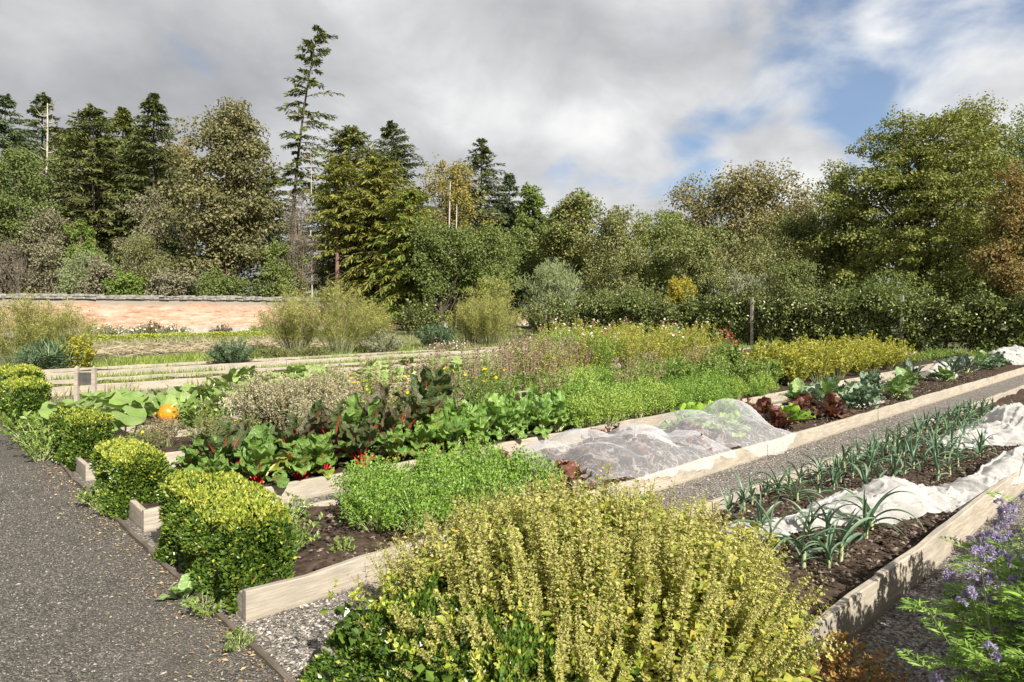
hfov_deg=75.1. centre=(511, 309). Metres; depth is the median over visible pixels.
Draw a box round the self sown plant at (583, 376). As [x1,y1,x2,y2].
[570,374,606,392]
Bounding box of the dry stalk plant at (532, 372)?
[518,338,548,387]
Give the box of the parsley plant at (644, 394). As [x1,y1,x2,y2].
[630,386,659,412]
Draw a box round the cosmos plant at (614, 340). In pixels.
[607,320,621,363]
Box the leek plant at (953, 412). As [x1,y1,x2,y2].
[945,406,961,423]
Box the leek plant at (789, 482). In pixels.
[768,464,795,492]
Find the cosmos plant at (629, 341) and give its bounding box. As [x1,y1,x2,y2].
[609,320,650,368]
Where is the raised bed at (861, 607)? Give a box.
[321,385,1023,681]
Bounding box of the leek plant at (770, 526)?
[720,496,810,558]
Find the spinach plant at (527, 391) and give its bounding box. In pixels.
[510,384,538,403]
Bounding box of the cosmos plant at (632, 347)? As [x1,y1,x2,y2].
[612,317,664,370]
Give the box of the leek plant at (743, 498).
[730,470,756,513]
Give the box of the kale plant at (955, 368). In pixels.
[934,356,972,378]
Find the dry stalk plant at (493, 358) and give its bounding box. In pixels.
[485,342,504,379]
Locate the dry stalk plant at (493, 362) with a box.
[487,350,516,394]
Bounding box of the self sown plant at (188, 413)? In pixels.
[171,396,229,429]
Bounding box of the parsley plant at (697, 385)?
[685,382,706,396]
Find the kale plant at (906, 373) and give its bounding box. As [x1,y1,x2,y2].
[892,366,925,385]
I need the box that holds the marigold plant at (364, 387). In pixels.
[333,379,374,405]
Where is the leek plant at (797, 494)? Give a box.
[763,467,823,500]
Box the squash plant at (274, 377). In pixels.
[256,374,333,392]
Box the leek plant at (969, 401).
[965,397,971,415]
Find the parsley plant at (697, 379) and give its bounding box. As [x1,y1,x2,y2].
[687,371,724,389]
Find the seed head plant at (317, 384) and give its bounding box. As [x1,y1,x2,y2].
[286,362,366,412]
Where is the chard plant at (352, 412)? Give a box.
[331,392,382,456]
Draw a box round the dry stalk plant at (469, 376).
[454,350,481,400]
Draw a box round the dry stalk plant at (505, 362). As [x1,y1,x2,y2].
[486,346,523,395]
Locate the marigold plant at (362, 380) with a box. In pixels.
[352,376,378,397]
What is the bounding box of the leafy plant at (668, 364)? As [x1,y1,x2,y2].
[659,357,675,374]
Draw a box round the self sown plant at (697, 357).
[683,339,712,368]
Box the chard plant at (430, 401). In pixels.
[398,385,446,448]
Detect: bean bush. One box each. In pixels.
[740,337,784,370]
[758,337,802,382]
[758,341,794,356]
[772,346,820,382]
[784,342,806,358]
[785,338,824,376]
[790,333,823,352]
[795,339,843,382]
[812,342,837,375]
[817,334,849,354]
[822,339,860,377]
[829,334,858,372]
[836,335,867,368]
[841,344,876,375]
[848,341,867,367]
[849,334,877,349]
[853,330,884,348]
[856,340,892,372]
[860,338,882,359]
[872,335,907,369]
[886,338,919,367]
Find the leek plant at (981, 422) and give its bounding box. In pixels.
[970,416,984,427]
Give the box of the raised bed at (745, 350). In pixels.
[121,348,750,412]
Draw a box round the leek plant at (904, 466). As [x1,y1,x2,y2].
[891,456,915,473]
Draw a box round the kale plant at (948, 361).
[931,358,953,366]
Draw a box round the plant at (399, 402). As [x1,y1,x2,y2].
[350,368,410,426]
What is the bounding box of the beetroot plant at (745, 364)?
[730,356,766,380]
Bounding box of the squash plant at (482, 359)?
[476,354,501,365]
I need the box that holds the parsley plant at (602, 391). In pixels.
[584,378,625,415]
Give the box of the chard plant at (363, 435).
[330,412,398,467]
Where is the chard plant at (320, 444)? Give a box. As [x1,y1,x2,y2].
[290,430,352,478]
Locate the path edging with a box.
[51,450,295,681]
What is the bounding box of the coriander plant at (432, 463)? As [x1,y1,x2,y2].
[399,443,473,487]
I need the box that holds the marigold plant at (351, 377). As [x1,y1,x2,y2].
[335,374,367,393]
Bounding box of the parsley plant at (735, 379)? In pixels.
[718,373,750,392]
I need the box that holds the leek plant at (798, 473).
[786,457,818,485]
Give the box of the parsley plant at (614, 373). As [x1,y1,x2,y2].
[601,364,631,384]
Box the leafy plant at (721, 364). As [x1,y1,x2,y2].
[708,358,747,379]
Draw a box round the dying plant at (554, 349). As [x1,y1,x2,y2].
[536,337,567,375]
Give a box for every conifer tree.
[0,93,59,293]
[0,132,37,268]
[2,92,82,296]
[12,128,105,286]
[26,103,156,298]
[27,127,91,286]
[73,135,132,274]
[76,136,178,251]
[83,165,194,276]
[85,106,151,275]
[107,92,196,295]
[142,148,208,279]
[235,167,313,297]
[273,25,344,296]
[295,182,335,296]
[305,155,369,296]
[306,125,392,295]
[321,181,385,299]
[329,154,422,321]
[354,120,432,288]
[363,188,454,329]
[407,187,430,216]
[441,185,492,298]
[442,138,517,310]
[484,173,535,325]
[503,211,551,315]
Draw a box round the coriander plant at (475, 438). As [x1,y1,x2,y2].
[448,430,506,469]
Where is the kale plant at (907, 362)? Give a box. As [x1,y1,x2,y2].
[888,357,930,380]
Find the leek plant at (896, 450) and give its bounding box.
[886,434,902,458]
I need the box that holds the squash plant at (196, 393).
[163,383,244,416]
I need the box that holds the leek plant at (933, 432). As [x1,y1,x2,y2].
[918,425,949,440]
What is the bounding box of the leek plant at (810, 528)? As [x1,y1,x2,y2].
[783,494,844,535]
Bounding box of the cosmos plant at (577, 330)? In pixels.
[565,323,592,361]
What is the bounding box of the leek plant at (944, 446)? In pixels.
[918,432,971,457]
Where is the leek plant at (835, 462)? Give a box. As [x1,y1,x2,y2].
[823,448,840,468]
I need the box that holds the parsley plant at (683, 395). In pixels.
[659,388,691,410]
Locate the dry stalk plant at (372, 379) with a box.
[355,352,383,386]
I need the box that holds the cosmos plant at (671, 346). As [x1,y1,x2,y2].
[641,320,687,363]
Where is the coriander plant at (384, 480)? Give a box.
[331,461,404,515]
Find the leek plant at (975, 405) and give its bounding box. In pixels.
[973,399,979,413]
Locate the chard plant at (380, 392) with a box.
[341,382,402,445]
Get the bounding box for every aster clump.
[95,323,125,337]
[118,323,159,337]
[153,323,193,337]
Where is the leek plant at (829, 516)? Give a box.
[804,496,859,546]
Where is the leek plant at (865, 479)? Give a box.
[844,462,869,485]
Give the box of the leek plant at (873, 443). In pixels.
[852,431,893,450]
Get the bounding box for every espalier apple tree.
[569,287,622,332]
[602,282,657,337]
[638,289,698,338]
[682,283,743,343]
[722,279,797,344]
[768,279,857,345]
[829,272,925,350]
[892,282,1001,351]
[973,277,1023,352]
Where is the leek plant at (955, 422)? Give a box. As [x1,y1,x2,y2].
[943,410,972,429]
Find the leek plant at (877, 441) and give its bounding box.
[870,430,887,454]
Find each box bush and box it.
[0,362,45,386]
[0,374,52,427]
[48,405,115,469]
[88,436,170,519]
[153,469,298,614]
[298,557,644,681]
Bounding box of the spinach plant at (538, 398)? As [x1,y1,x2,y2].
[516,396,544,416]
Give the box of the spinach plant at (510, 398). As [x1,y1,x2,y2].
[507,391,529,426]
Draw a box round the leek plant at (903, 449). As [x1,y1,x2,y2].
[887,433,918,458]
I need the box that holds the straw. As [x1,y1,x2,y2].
[83,334,347,358]
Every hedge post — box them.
[750,297,753,344]
[900,295,903,346]
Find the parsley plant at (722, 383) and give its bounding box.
[710,374,730,397]
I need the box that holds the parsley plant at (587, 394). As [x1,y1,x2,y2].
[575,390,604,419]
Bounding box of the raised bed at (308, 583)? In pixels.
[172,362,1023,622]
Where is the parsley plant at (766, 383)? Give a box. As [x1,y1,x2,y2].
[743,371,781,393]
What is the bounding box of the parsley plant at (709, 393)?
[688,375,727,403]
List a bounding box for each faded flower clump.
[114,424,168,447]
[132,412,177,439]
[141,415,187,447]
[180,415,222,440]
[189,408,233,435]
[232,411,268,428]
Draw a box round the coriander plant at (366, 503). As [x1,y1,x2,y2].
[333,479,412,531]
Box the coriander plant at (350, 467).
[326,449,408,497]
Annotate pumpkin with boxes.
[157,403,178,422]
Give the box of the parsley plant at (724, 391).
[711,385,733,400]
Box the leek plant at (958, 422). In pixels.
[944,412,969,432]
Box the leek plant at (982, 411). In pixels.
[962,400,989,418]
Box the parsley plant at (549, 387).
[536,376,567,394]
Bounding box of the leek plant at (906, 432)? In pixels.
[896,422,924,435]
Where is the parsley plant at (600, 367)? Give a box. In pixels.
[592,363,609,373]
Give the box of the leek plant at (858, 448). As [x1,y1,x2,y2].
[841,438,866,464]
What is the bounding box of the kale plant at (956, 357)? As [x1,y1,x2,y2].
[946,354,972,370]
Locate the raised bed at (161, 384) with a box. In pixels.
[48,350,650,396]
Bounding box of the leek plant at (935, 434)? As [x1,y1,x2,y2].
[918,420,948,439]
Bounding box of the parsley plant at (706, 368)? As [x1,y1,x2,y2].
[692,366,723,388]
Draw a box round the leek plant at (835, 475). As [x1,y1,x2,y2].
[830,462,845,488]
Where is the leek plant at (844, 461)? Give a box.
[818,441,874,471]
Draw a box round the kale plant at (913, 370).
[892,360,938,382]
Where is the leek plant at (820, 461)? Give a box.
[797,450,844,478]
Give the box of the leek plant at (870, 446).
[856,440,888,458]
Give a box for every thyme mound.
[243,343,277,352]
[250,346,291,358]
[285,345,338,356]
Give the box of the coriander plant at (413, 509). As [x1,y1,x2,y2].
[382,480,456,534]
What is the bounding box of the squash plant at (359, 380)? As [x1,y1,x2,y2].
[321,372,379,388]
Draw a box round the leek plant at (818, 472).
[805,456,830,483]
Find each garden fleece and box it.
[718,445,1023,539]
[841,399,883,408]
[921,360,957,378]
[925,402,1023,450]
[988,344,1023,364]
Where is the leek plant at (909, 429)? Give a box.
[901,423,913,440]
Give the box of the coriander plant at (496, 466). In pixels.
[458,454,526,507]
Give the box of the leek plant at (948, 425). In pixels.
[938,419,955,433]
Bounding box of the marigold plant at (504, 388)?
[472,365,518,394]
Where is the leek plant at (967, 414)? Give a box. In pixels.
[965,409,981,423]
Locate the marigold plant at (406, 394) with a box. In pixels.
[386,380,412,404]
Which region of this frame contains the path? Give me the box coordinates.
[0,410,282,681]
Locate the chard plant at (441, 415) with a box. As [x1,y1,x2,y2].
[404,406,468,452]
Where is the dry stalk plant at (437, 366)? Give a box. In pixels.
[420,351,444,382]
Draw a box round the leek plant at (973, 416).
[960,405,986,420]
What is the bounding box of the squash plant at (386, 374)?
[350,365,409,390]
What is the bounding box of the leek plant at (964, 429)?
[956,420,973,439]
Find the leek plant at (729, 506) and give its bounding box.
[719,483,743,518]
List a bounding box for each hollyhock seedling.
[155,573,200,605]
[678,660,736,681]
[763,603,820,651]
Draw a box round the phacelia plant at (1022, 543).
[1013,533,1023,550]
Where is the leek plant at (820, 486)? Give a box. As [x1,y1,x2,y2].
[798,465,833,493]
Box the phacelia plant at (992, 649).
[895,544,1023,681]
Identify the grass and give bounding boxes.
[0,328,533,352]
[3,342,510,368]
[45,350,525,380]
[51,354,645,402]
[52,354,491,385]
[59,345,495,372]
[300,332,573,350]
[499,332,989,356]
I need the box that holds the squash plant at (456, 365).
[448,362,483,379]
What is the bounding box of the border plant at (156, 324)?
[142,320,161,336]
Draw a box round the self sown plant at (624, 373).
[602,351,641,389]
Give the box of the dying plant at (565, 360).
[547,341,578,376]
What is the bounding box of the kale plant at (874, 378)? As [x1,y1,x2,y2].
[851,371,887,391]
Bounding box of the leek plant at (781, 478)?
[752,467,799,494]
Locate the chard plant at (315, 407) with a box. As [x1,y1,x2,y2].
[280,399,341,440]
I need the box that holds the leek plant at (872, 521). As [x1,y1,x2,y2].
[820,486,923,531]
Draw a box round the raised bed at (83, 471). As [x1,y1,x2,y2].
[73,352,914,480]
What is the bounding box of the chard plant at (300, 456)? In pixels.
[271,434,335,479]
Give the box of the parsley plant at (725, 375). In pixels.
[708,367,733,385]
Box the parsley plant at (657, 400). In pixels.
[637,381,681,413]
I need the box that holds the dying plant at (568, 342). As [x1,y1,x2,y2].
[550,335,582,369]
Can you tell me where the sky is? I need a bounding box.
[0,0,1023,306]
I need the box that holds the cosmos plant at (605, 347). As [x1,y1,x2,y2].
[581,327,628,371]
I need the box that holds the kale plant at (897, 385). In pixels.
[879,374,915,398]
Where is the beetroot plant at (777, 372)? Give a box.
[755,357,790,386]
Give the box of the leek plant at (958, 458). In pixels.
[939,437,975,466]
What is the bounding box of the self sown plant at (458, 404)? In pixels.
[449,376,463,405]
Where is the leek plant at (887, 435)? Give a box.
[880,427,890,452]
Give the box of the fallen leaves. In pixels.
[16,464,297,681]
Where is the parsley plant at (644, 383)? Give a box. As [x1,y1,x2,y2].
[622,375,661,392]
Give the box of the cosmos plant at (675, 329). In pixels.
[654,322,689,361]
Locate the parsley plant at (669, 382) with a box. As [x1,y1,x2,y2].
[652,376,684,391]
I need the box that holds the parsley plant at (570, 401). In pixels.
[555,391,587,424]
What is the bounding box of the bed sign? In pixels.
[74,366,96,401]
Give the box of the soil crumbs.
[291,371,1021,614]
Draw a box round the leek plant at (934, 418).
[925,408,944,424]
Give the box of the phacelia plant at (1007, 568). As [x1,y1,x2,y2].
[999,561,1023,575]
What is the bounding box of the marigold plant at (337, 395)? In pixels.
[326,387,347,409]
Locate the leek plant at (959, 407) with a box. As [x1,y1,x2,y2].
[949,401,967,418]
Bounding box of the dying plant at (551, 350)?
[535,336,566,373]
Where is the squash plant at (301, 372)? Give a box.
[286,363,346,381]
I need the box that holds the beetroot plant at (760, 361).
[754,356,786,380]
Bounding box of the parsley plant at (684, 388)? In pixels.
[664,380,708,402]
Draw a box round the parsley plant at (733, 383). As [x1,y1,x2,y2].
[718,376,752,398]
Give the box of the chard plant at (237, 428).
[217,417,259,463]
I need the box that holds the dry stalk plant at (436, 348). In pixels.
[418,337,460,386]
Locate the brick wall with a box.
[0,293,582,336]
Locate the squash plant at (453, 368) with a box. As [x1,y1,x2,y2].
[408,366,459,378]
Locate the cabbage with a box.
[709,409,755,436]
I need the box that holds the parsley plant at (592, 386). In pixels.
[569,374,605,398]
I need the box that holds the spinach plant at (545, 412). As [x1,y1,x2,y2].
[523,391,567,434]
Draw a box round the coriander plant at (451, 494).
[409,468,487,521]
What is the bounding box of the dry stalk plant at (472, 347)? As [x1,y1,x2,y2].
[454,336,490,382]
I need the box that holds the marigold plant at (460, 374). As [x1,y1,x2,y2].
[447,368,474,402]
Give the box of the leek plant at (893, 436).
[878,424,914,447]
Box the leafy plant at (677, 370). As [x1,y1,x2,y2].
[671,363,707,384]
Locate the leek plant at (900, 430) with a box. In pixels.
[879,421,911,441]
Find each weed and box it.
[0,409,46,441]
[2,411,57,450]
[10,417,55,453]
[12,414,48,434]
[15,433,57,461]
[72,479,104,507]
[90,500,108,515]
[178,588,228,618]
[223,625,258,651]
[275,491,313,519]
[290,510,322,547]
[294,531,309,551]
[325,536,357,552]
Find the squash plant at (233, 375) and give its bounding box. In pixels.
[221,365,304,390]
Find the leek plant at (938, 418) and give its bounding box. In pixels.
[924,407,950,430]
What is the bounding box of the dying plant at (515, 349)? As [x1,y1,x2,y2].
[498,335,533,373]
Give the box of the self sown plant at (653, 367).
[628,349,670,385]
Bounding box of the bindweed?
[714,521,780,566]
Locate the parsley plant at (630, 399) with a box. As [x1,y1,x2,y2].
[596,384,646,420]
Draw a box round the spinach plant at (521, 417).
[505,392,549,438]
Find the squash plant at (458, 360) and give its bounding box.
[425,356,482,366]
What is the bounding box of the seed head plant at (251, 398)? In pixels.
[219,367,295,425]
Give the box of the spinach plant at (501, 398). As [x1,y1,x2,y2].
[485,393,506,402]
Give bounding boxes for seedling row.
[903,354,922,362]
[915,350,932,356]
[915,355,932,360]
[923,351,944,359]
[925,348,949,353]
[937,351,953,357]
[947,349,962,355]
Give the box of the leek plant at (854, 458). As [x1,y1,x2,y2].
[840,443,863,466]
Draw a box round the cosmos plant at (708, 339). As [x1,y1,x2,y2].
[681,316,726,363]
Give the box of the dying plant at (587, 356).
[568,337,603,370]
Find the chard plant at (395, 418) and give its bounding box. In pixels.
[373,395,430,444]
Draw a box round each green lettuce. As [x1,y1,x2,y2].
[660,403,712,427]
[670,401,715,426]
[701,399,722,421]
[716,397,752,417]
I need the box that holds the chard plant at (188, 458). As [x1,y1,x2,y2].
[170,433,216,470]
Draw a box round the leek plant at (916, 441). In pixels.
[911,434,924,455]
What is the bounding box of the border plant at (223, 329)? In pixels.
[208,324,232,335]
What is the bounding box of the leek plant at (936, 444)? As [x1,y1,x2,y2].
[919,430,948,461]
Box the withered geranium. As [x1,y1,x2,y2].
[791,628,917,681]
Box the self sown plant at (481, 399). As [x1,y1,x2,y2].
[469,390,494,406]
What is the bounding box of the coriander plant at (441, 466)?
[409,457,478,511]
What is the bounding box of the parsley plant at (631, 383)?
[613,380,641,388]
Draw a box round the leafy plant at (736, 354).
[710,340,746,366]
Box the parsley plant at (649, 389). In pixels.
[641,385,663,408]
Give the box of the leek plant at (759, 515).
[753,491,783,530]
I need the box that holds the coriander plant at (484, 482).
[451,465,525,515]
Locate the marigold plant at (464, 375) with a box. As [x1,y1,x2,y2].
[430,366,476,403]
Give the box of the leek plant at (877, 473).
[852,458,888,481]
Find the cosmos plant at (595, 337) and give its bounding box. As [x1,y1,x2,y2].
[575,320,623,369]
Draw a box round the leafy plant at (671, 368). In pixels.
[662,353,702,384]
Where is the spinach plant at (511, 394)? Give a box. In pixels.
[502,391,514,401]
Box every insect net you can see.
[511,424,724,481]
[646,399,786,453]
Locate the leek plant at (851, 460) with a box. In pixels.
[845,451,863,477]
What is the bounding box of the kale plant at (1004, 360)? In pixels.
[988,351,1013,365]
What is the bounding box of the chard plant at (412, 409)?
[381,401,418,440]
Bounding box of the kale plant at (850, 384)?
[838,379,877,388]
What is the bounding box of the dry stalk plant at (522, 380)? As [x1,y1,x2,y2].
[496,340,528,389]
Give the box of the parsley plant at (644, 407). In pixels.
[623,386,659,417]
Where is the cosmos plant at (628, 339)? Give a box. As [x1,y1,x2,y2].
[611,320,647,369]
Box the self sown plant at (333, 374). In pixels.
[307,358,361,391]
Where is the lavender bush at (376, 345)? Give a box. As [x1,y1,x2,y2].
[360,329,406,352]
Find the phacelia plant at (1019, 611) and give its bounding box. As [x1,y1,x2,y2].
[992,583,1023,670]
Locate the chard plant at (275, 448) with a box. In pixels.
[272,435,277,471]
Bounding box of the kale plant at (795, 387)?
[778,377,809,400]
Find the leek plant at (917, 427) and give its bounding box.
[902,412,925,436]
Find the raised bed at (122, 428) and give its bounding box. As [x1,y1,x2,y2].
[51,355,749,437]
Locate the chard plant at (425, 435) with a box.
[387,421,446,456]
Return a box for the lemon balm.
[347,461,850,681]
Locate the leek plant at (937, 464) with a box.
[933,449,950,480]
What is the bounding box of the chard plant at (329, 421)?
[307,400,350,462]
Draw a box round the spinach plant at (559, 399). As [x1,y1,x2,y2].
[530,390,585,431]
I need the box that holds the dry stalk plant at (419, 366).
[399,354,427,385]
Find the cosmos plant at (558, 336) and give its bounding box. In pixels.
[549,323,591,361]
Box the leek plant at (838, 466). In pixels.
[824,454,853,485]
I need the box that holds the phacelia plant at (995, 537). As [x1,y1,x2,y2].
[929,530,1023,679]
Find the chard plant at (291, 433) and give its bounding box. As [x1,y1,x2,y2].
[261,414,320,456]
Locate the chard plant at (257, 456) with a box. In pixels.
[229,423,292,488]
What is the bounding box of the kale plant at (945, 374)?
[928,363,957,381]
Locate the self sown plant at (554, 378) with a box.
[529,358,583,397]
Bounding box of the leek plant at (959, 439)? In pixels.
[954,433,972,448]
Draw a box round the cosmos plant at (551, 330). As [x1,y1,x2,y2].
[536,317,569,352]
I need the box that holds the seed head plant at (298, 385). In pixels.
[268,371,328,413]
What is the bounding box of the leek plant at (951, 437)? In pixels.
[946,428,971,450]
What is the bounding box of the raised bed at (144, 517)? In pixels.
[127,354,974,531]
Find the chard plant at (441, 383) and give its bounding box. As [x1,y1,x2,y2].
[392,365,459,409]
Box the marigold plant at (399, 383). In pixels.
[386,375,410,401]
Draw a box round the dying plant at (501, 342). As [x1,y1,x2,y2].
[492,336,522,368]
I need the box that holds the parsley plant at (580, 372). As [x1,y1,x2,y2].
[553,366,589,384]
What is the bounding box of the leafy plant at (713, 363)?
[700,352,735,377]
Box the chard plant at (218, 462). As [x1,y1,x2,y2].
[182,447,249,480]
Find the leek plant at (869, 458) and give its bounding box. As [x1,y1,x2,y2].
[848,446,890,473]
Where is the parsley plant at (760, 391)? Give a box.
[742,380,768,396]
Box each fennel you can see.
[0,288,77,364]
[10,292,105,368]
[251,284,326,350]
[292,275,382,354]
[344,298,398,352]
[444,295,487,343]
[457,289,523,345]
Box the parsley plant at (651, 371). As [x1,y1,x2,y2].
[636,362,667,380]
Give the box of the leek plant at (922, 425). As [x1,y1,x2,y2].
[919,414,927,433]
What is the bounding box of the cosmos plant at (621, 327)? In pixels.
[612,318,638,357]
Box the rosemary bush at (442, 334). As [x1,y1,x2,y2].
[412,321,457,347]
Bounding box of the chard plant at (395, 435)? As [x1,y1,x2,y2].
[366,423,420,464]
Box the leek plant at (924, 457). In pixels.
[900,437,940,466]
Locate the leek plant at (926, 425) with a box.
[907,410,947,432]
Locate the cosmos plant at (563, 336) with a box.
[550,327,579,346]
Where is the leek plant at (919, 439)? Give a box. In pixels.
[909,431,924,450]
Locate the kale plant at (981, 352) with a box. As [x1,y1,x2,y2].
[969,349,995,357]
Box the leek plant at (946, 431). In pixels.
[931,416,966,435]
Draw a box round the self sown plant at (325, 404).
[286,377,366,428]
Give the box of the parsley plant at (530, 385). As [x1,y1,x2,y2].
[523,375,547,395]
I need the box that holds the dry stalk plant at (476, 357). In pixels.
[463,343,498,392]
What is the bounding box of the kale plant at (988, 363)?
[975,354,1003,368]
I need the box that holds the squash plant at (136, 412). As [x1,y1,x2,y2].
[79,398,158,437]
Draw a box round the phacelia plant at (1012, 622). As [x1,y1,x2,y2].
[991,583,1023,647]
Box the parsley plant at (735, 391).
[717,384,741,399]
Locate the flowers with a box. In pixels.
[425,340,467,350]
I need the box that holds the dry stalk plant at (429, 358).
[417,346,441,379]
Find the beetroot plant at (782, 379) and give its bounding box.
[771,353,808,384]
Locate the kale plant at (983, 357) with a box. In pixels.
[970,353,988,367]
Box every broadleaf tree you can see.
[0,139,69,292]
[140,96,291,292]
[158,134,214,272]
[394,213,483,327]
[412,152,497,327]
[447,220,526,300]
[491,219,545,327]
[513,181,552,325]
[525,187,609,328]
[551,230,627,304]
[573,204,671,331]
[605,222,676,321]
[608,200,713,321]
[650,158,829,293]
[652,218,747,322]
[669,217,732,297]
[687,226,840,329]
[746,200,865,301]
[793,164,880,323]
[795,99,1023,326]
[817,211,905,295]
[928,91,1023,328]
[952,103,1023,243]
[963,158,1023,333]
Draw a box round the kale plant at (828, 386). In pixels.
[819,378,849,399]
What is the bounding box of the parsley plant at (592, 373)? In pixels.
[566,366,606,385]
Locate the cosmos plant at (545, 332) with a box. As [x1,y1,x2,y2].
[527,328,556,349]
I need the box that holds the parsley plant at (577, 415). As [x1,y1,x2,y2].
[562,395,607,426]
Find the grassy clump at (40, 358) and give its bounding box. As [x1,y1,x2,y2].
[3,330,84,369]
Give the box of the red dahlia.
[719,326,736,348]
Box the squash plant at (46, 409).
[38,393,116,434]
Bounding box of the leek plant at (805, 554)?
[761,508,853,568]
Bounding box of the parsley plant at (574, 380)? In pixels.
[561,373,587,390]
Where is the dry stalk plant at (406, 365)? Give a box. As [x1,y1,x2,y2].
[379,348,409,403]
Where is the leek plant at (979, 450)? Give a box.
[954,433,998,458]
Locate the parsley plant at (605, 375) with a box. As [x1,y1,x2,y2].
[585,370,619,387]
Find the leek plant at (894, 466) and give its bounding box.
[875,446,903,476]
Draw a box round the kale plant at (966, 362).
[950,353,986,372]
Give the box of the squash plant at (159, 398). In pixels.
[119,387,183,414]
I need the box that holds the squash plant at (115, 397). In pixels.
[83,388,144,415]
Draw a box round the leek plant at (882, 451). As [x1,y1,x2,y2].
[867,438,902,462]
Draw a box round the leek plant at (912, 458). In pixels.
[899,438,919,472]
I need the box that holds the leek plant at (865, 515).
[829,489,876,543]
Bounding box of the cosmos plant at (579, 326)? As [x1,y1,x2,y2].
[560,314,590,342]
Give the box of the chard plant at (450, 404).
[424,387,470,442]
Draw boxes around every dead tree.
[26,98,79,291]
[291,142,322,299]
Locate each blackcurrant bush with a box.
[388,294,448,335]
[518,292,576,335]
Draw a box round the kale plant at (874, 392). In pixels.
[848,382,886,401]
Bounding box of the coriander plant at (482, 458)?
[446,440,523,488]
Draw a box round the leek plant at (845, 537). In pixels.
[793,508,879,563]
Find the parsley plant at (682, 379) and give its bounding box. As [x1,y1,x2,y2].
[671,374,700,384]
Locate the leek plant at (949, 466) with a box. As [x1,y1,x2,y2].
[928,440,970,474]
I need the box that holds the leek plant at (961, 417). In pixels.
[946,408,972,426]
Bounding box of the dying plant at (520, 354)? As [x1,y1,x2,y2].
[501,333,545,383]
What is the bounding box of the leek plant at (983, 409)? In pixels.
[974,400,988,415]
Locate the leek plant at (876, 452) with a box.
[864,441,883,471]
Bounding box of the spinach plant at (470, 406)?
[461,399,489,414]
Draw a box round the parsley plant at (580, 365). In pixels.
[567,363,596,375]
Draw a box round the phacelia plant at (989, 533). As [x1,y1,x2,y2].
[938,491,1023,624]
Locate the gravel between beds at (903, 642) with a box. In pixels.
[49,342,1023,681]
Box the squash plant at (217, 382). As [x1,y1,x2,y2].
[165,376,232,410]
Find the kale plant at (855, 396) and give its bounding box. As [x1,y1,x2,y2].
[838,383,878,408]
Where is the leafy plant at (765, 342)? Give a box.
[743,341,770,354]
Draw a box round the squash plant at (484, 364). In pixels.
[483,359,521,372]
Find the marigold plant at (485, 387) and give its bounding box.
[462,372,500,403]
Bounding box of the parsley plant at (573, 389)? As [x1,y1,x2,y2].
[551,378,596,405]
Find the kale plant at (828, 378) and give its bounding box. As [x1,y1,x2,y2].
[808,376,848,394]
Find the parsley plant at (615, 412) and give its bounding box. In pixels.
[580,387,633,424]
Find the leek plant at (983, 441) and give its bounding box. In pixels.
[976,428,997,451]
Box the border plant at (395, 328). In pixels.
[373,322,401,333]
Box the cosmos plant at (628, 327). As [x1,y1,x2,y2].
[613,319,646,341]
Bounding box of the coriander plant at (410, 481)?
[386,469,444,517]
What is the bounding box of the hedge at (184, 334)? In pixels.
[64,329,342,342]
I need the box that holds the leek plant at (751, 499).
[741,476,757,504]
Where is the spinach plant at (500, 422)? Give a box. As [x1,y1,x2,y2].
[484,392,527,440]
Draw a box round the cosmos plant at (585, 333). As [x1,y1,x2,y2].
[577,319,615,370]
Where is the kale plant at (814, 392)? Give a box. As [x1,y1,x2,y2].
[796,382,824,409]
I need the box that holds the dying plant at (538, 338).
[526,330,552,361]
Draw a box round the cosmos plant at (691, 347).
[672,321,713,364]
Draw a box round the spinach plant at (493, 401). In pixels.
[486,396,507,429]
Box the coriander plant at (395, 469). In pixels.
[362,454,418,494]
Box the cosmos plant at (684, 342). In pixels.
[660,325,696,358]
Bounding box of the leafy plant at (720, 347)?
[709,343,731,354]
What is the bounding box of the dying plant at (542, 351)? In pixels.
[511,334,555,376]
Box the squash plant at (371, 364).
[359,357,418,379]
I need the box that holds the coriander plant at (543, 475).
[490,444,567,499]
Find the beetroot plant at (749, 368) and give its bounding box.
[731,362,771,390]
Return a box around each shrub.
[0,238,48,293]
[9,205,81,298]
[47,244,116,296]
[48,218,103,293]
[60,333,97,367]
[77,255,117,296]
[100,268,147,294]
[110,233,177,292]
[112,186,180,286]
[141,263,201,299]
[170,266,254,299]
[249,236,309,296]
[271,190,321,296]
[303,240,384,296]
[317,235,381,297]
[362,256,392,296]
[460,273,523,332]
[513,257,587,322]
[575,275,668,318]
[661,276,697,307]
[722,268,773,313]
[749,255,827,338]
[825,266,937,334]
[889,262,1006,325]
[969,273,1022,334]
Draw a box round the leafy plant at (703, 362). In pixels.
[694,351,730,374]
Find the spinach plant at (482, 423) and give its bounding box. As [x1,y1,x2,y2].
[465,401,511,442]
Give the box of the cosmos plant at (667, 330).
[642,318,684,363]
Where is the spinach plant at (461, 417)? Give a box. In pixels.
[434,406,489,449]
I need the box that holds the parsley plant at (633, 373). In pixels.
[611,361,646,385]
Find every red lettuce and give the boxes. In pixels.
[497,450,513,468]
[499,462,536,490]
[532,448,562,474]
[546,459,594,490]
[565,440,599,464]
[580,452,621,479]
[581,428,626,454]
[605,425,634,450]
[621,441,657,465]
[622,433,657,451]
[669,420,696,438]
[679,433,722,454]
[683,427,724,447]
[707,426,737,447]
[738,396,766,421]
[753,397,780,413]
[758,405,801,429]
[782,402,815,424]
[785,393,819,407]
[791,397,818,417]
[813,392,857,417]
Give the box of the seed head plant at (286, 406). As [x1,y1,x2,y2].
[239,371,314,429]
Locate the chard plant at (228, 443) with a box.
[186,422,247,462]
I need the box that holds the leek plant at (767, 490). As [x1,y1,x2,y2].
[754,475,791,499]

